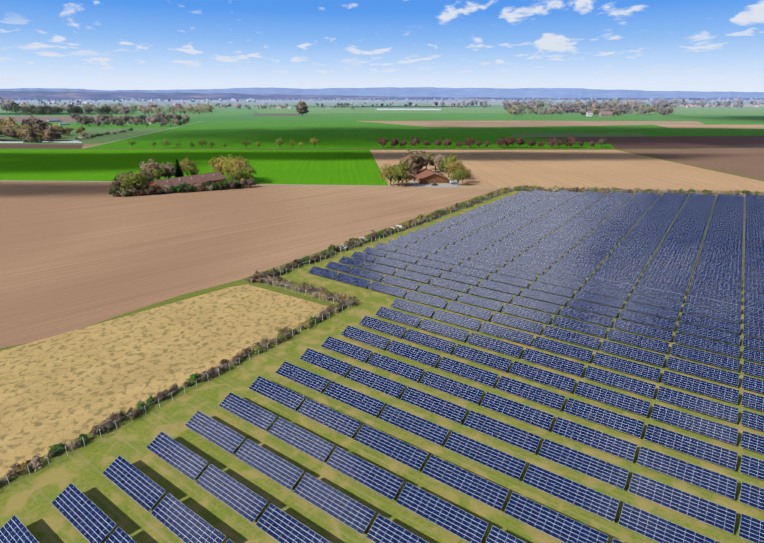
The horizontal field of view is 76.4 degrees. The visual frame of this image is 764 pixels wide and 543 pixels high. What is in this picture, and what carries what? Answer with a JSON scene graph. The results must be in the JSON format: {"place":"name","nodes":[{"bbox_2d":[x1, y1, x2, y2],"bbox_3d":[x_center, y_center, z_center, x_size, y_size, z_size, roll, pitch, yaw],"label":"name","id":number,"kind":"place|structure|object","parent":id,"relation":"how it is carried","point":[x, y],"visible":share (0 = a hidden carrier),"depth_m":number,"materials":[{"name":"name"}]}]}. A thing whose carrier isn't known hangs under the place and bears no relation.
{"place":"outdoors","nodes":[
{"label":"outdoors","id":0,"kind":"place"},
{"bbox_2d":[0,139,79,141],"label":"field","id":1,"kind":"structure","parent":0,"point":[34,140],"depth_m":749.21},
{"bbox_2d":[42,141,81,142],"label":"fleece sheet","id":2,"kind":"object","parent":1,"relation":"on","point":[62,141],"visible":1,"depth_m":731.55,"materials":[{"name":"white fabric"}]},
{"bbox_2d":[0,144,83,147],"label":"field","id":3,"kind":"structure","parent":0,"point":[41,145],"depth_m":669.76,"materials":[{"name":"brown soil"}]},
{"bbox_2d":[0,116,154,121],"bbox_3d":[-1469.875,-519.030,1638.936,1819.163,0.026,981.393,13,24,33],"label":"field soil strip","id":4,"kind":"object","parent":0,"point":[45,118],"depth_m":1578.29,"materials":[{"name":"brown soil"}]},
{"bbox_2d":[0,129,168,143],"bbox_3d":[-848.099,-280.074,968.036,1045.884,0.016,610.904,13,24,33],"label":"field grass","id":5,"kind":"structure","parent":0,"point":[73,134],"depth_m":828.80,"materials":[{"name":"green plant"}]},
{"bbox_2d":[16,121,200,128],"bbox_3d":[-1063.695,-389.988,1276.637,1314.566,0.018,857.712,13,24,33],"label":"field grass","id":6,"kind":"structure","parent":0,"point":[74,125],"depth_m":1167.65,"materials":[{"name":"green plant"}]},
{"bbox_2d":[0,107,253,115],"bbox_3d":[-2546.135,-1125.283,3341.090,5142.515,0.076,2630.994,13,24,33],"label":"field crop","id":7,"kind":"object","parent":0,"point":[226,111],"visible":0.4,"depth_m":2107.80,"materials":[{"name":"green plant"}]},
{"bbox_2d":[19,104,236,105],"bbox_3d":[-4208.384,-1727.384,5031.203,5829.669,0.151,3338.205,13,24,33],"label":"field soil","id":8,"kind":"structure","parent":0,"point":[122,104],"depth_m":5309.67,"materials":[{"name":"brown soil"}]},
{"bbox_2d":[86,121,201,147],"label":"diagonal path","id":9,"kind":"structure","parent":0,"point":[135,136],"depth_m":817.65,"materials":[{"name":"beige gravel"}]},
{"bbox_2d":[0,149,387,184],"bbox_3d":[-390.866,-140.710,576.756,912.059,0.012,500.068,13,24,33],"label":"field crop","id":10,"kind":"object","parent":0,"point":[330,167],"visible":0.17,"depth_m":484.02,"materials":[{"name":"green plant"}]},
{"bbox_2d":[0,181,498,347],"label":"field soil","id":11,"kind":"structure","parent":0,"point":[75,255],"depth_m":227.81,"materials":[{"name":"brown soil"}]},
{"bbox_2d":[0,180,503,188],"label":"dirt road","id":12,"kind":"structure","parent":11,"relation":"on","point":[290,184],"depth_m":361.38,"materials":[{"name":"brown soil"}]},
{"bbox_2d":[107,149,472,196],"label":"farmstead trees","id":13,"kind":"object","parent":11,"relation":"on","point":[411,164],"visible":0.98,"depth_m":359.66,"materials":[{"name":"green plant"}]},
{"bbox_2d":[146,168,457,188],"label":"farm buildings","id":14,"kind":"structure","parent":11,"relation":"on","point":[425,176],"depth_m":365.10,"materials":[{"name":"paint"}]},
{"bbox_2d":[0,189,525,490],"bbox_3d":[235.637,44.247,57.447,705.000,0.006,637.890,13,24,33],"label":"plot grass","id":15,"kind":"structure","parent":0,"point":[92,438],"depth_m":146.87,"materials":[{"name":"green plant"}]},
{"bbox_2d":[0,284,333,477],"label":"wheat field","id":16,"kind":"structure","parent":15,"relation":"on","point":[67,388],"depth_m":120.38,"materials":[{"name":"beige plant"}]},
{"bbox_2d":[0,191,763,542],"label":"grass","id":17,"kind":"structure","parent":15,"relation":"on","point":[28,501],"depth_m":89.77,"materials":[{"name":"green plant"}]},
{"bbox_2d":[0,190,763,542],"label":"solar tables","id":18,"kind":"object","parent":17,"relation":"on","point":[666,276],"visible":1,"depth_m":109.60,"materials":[{"name":"blue glass"}]},
{"bbox_2d":[0,188,763,485],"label":"fence","id":19,"kind":"object","parent":17,"relation":"on","point":[275,340],"visible":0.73,"depth_m":130.25,"materials":[{"name":"grey metal"}]},
{"bbox_2d":[0,185,763,486],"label":"hedge","id":20,"kind":"object","parent":15,"relation":"on","point":[109,421],"visible":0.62,"depth_m":156.63,"materials":[{"name":"green plant"}]},
{"bbox_2d":[253,114,299,115],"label":"field","id":21,"kind":"structure","parent":0,"point":[276,115],"depth_m":1857.48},
{"bbox_2d":[0,97,763,142],"bbox_3d":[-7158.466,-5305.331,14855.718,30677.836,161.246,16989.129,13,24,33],"label":"distant trees","id":22,"kind":"object","parent":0,"point":[30,129],"visible":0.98,"depth_m":2034.16,"materials":[{"name":"green plant"}]},
{"bbox_2d":[0,87,763,97],"bbox_3d":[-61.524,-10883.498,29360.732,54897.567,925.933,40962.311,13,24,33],"label":"hills","id":23,"kind":"structure","parent":0,"point":[493,92],"depth_m":36389.68,"materials":[{"name":"blue"}]},
{"bbox_2d":[0,91,763,99],"bbox_3d":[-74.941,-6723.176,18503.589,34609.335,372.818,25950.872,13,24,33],"label":"hills","id":24,"kind":"structure","parent":0,"point":[42,95],"depth_m":21292.18,"materials":[{"name":"blue"}]},
{"bbox_2d":[0,147,763,149],"bbox_3d":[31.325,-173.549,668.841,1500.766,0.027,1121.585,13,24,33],"label":"road asphalt","id":25,"kind":"structure","parent":0,"point":[358,149],"depth_m":616.88,"materials":[{"name":"grey asphalt"}]},
{"bbox_2d":[0,0,763,91],"label":"sky","id":26,"kind":"structure","parent":0,"point":[645,45],"materials":[{"name":"blue"}]},
{"bbox_2d":[13,100,763,147],"bbox_3d":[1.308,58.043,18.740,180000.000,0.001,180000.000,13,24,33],"label":"ground","id":27,"kind":"structure","parent":0,"point":[225,118],"depth_m":8067.69,"materials":[{"name":"green plant"}]},
{"bbox_2d":[127,136,606,147],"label":"avenue trees","id":28,"kind":"object","parent":27,"relation":"on","point":[571,140],"visible":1,"depth_m":631.36,"materials":[{"name":"green plant"}]},
{"bbox_2d":[19,98,758,124],"bbox_3d":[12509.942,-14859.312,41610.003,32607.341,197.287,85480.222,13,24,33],"label":"distant buildings","id":29,"kind":"structure","parent":0,"point":[604,113],"depth_m":4992.37,"materials":[{"name":"paint"}]},
{"bbox_2d":[17,103,763,106],"bbox_3d":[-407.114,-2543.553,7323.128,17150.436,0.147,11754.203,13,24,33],"label":"field","id":30,"kind":"structure","parent":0,"point":[357,105],"depth_m":5319.04,"materials":[{"name":"green plant"}]},
{"bbox_2d":[84,147,722,149],"bbox_3d":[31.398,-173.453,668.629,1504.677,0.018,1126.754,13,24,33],"label":"road verge","id":31,"kind":"structure","parent":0,"point":[501,149],"depth_m":617.01,"materials":[{"name":"green plant"}]},
{"bbox_2d":[377,108,440,109],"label":"field","id":32,"kind":"structure","parent":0,"point":[408,109],"depth_m":2878.87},
{"bbox_2d":[85,113,763,148],"bbox_3d":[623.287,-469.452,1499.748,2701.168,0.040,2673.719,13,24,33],"label":"field crop","id":33,"kind":"object","parent":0,"point":[340,130],"visible":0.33,"depth_m":954.79,"materials":[{"name":"green plant"}]},
{"bbox_2d":[250,107,763,114],"bbox_3d":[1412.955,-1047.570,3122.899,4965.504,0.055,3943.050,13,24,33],"label":"field crop","id":34,"kind":"object","parent":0,"point":[725,110],"visible":0.5,"depth_m":2639.11,"materials":[{"name":"green plant"}]},
{"bbox_2d":[445,103,585,103],"bbox_3d":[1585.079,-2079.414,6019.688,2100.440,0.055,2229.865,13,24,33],"label":"field soil","id":35,"kind":"structure","parent":0,"point":[489,103],"depth_m":6394.92,"materials":[{"name":"brown soil"}]},
{"bbox_2d":[362,121,703,126],"bbox_3d":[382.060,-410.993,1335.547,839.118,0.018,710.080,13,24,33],"label":"ploughed field","id":36,"kind":"structure","parent":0,"point":[499,123],"depth_m":1260.96,"materials":[{"name":"brown soil"}]},
{"bbox_2d":[370,150,763,195],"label":"field soil","id":37,"kind":"structure","parent":0,"point":[570,169],"depth_m":430.92,"materials":[{"name":"brown soil"}]},
{"bbox_2d":[410,181,460,187],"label":"yard gravel","id":38,"kind":"structure","parent":37,"relation":"on","point":[439,185],"depth_m":365.59,"materials":[{"name":"grey gravel"}]},
{"bbox_2d":[614,149,763,180],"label":"diagonal path","id":39,"kind":"structure","parent":37,"relation":"on","point":[695,166],"depth_m":459.09,"materials":[{"name":"beige soil"}]},
{"bbox_2d":[512,133,643,136],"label":"field","id":40,"kind":"structure","parent":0,"point":[574,134],"depth_m":874.70,"materials":[{"name":"green plant"}]},
{"bbox_2d":[532,136,763,148],"bbox_3d":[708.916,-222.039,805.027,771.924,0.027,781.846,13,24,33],"label":"ploughed field","id":41,"kind":"structure","parent":0,"point":[679,142],"depth_m":732.01,"materials":[{"name":"brown soil"}]},
{"bbox_2d":[552,104,763,106],"bbox_3d":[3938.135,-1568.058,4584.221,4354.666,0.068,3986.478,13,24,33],"label":"field soil","id":42,"kind":"structure","parent":0,"point":[717,106],"depth_m":3974.27,"materials":[{"name":"brown soil"}]},
{"bbox_2d":[622,148,763,179],"bbox_3d":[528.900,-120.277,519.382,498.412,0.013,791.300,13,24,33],"label":"ploughed field","id":43,"kind":"structure","parent":0,"point":[747,162],"depth_m":533.32,"materials":[{"name":"brown soil"}]},
{"bbox_2d":[658,124,763,128],"bbox_3d":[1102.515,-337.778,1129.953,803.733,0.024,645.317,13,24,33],"label":"ploughed field","id":44,"kind":"structure","parent":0,"point":[714,126],"depth_m":1125.33,"materials":[{"name":"brown soil"}]}
]}

